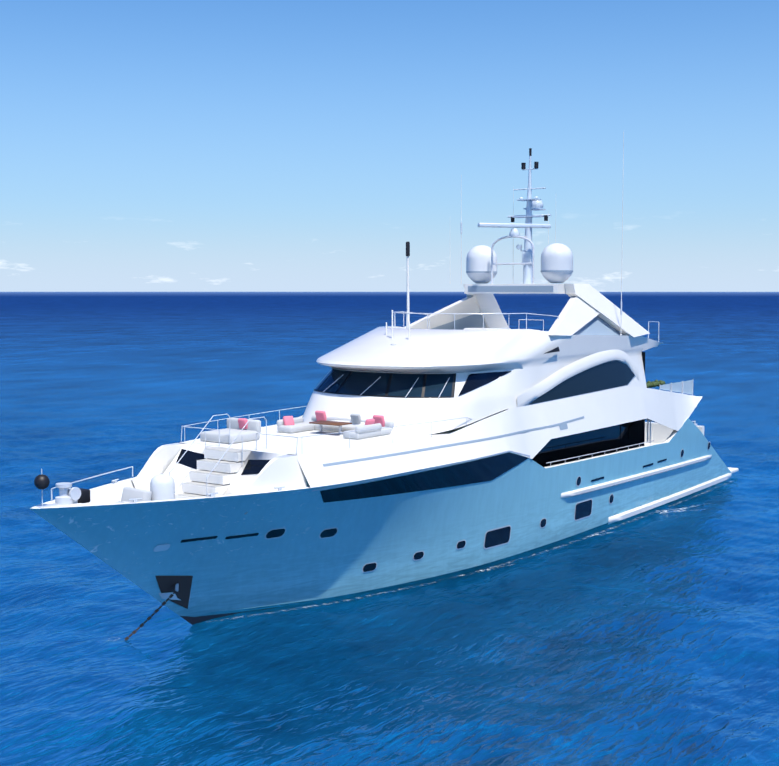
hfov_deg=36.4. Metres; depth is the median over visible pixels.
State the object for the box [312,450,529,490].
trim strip
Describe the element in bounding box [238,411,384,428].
pink cushions
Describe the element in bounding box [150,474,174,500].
cowl
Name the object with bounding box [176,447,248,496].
step treads
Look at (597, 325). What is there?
arch side panels
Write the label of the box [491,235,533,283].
radar hoop
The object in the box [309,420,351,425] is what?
table
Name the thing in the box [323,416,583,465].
band line
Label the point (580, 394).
window frames
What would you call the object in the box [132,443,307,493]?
bow shoulders
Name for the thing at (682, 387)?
balustrade posts
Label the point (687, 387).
balustrade
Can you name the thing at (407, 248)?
signal pole light
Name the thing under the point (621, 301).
whip coils
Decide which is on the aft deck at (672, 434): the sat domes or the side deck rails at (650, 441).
the side deck rails at (650, 441)
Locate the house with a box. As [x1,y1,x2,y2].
[302,326,662,434]
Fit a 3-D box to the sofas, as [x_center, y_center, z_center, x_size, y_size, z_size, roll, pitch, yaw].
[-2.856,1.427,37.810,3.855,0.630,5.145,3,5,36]
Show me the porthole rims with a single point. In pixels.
(458, 541)
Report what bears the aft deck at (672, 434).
in the hull
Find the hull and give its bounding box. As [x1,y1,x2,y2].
[30,418,731,624]
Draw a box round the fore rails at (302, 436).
[181,406,470,454]
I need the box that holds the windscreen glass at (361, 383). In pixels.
[314,369,452,396]
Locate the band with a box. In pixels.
[298,385,701,487]
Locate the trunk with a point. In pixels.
(181, 475)
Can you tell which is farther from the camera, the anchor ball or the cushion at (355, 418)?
the cushion at (355, 418)
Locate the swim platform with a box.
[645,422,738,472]
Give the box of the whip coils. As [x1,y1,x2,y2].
[461,222,621,314]
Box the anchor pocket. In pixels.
[156,576,192,608]
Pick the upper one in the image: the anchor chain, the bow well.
the bow well
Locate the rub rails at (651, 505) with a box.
[561,455,731,523]
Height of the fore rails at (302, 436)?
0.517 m
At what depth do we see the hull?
36.05 m
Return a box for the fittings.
[36,466,284,507]
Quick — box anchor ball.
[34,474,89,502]
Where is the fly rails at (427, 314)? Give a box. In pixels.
[391,311,658,344]
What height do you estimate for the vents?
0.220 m
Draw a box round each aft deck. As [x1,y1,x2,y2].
[366,418,687,479]
[458,406,696,428]
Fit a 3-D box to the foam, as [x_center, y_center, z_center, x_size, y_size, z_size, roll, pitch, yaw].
[4.034,5.908,45.957,9.690,0.040,36.824,3,5,36]
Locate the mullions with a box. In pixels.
[314,368,455,397]
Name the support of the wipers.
on the house
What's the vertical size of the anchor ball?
0.880 m
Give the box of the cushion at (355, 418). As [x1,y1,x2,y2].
[350,414,360,423]
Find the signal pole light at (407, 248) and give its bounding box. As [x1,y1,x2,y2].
[406,242,409,255]
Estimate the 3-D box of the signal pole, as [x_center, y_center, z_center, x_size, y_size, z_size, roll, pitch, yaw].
[0.718,-3.213,45.486,0.120,3.302,0.155,3,5,36]
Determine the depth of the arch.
48.29 m
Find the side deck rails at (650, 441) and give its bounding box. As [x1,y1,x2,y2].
[547,420,653,466]
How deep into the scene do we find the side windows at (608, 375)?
45.44 m
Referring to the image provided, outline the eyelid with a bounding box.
[517,350,638,406]
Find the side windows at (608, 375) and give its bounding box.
[459,361,634,404]
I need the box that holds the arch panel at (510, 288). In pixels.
[468,286,552,291]
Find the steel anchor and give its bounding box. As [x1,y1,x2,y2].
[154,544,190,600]
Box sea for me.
[0,292,778,765]
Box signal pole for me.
[407,256,409,328]
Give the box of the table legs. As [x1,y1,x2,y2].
[316,424,342,435]
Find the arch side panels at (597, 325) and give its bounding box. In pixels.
[432,312,622,334]
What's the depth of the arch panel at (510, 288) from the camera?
47.69 m
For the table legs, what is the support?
on the foredeck
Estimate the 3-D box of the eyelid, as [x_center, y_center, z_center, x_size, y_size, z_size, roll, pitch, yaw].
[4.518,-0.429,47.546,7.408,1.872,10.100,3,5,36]
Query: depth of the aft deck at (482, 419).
46.97 m
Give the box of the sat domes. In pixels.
[466,243,572,283]
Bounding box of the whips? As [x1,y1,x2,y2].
[461,132,623,334]
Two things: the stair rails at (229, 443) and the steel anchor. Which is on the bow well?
the stair rails at (229, 443)
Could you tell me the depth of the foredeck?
36.59 m
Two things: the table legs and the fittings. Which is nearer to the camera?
the fittings
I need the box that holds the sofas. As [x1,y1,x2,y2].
[200,415,393,443]
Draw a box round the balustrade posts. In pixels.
[660,380,692,394]
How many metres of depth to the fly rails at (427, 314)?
43.40 m
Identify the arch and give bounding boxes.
[404,284,648,336]
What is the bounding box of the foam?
[108,481,732,640]
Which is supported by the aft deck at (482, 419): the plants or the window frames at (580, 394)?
the plants
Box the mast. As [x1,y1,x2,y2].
[478,156,550,283]
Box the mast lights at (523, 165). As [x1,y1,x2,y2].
[511,148,547,221]
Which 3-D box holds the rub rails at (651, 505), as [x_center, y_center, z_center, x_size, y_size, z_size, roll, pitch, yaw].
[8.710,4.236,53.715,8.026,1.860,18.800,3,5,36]
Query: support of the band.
on the hull
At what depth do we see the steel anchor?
32.92 m
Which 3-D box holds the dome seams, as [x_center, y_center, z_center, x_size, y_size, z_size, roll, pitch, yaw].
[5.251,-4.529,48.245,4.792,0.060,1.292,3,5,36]
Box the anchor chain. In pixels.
[124,591,176,640]
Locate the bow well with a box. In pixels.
[32,477,313,508]
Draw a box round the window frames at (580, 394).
[525,361,635,405]
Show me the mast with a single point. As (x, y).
(535, 204)
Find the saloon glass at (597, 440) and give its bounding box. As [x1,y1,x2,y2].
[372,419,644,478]
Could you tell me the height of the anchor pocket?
1.230 m
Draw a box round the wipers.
[323,375,449,397]
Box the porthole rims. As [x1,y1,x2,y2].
[265,443,708,572]
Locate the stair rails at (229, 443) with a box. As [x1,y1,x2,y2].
[169,414,266,496]
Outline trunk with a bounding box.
[164,444,285,513]
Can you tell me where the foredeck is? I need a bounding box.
[179,415,459,454]
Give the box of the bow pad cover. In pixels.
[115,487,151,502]
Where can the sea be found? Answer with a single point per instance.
(648, 638)
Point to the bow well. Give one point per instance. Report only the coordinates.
(109, 494)
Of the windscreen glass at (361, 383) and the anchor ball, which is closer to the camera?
the anchor ball
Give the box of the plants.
[646,380,664,387]
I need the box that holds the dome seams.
[466,270,572,272]
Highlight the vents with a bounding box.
[544,347,559,353]
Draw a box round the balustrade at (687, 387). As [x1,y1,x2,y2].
[660,380,691,393]
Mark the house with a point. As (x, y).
(521, 356)
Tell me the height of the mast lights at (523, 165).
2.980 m

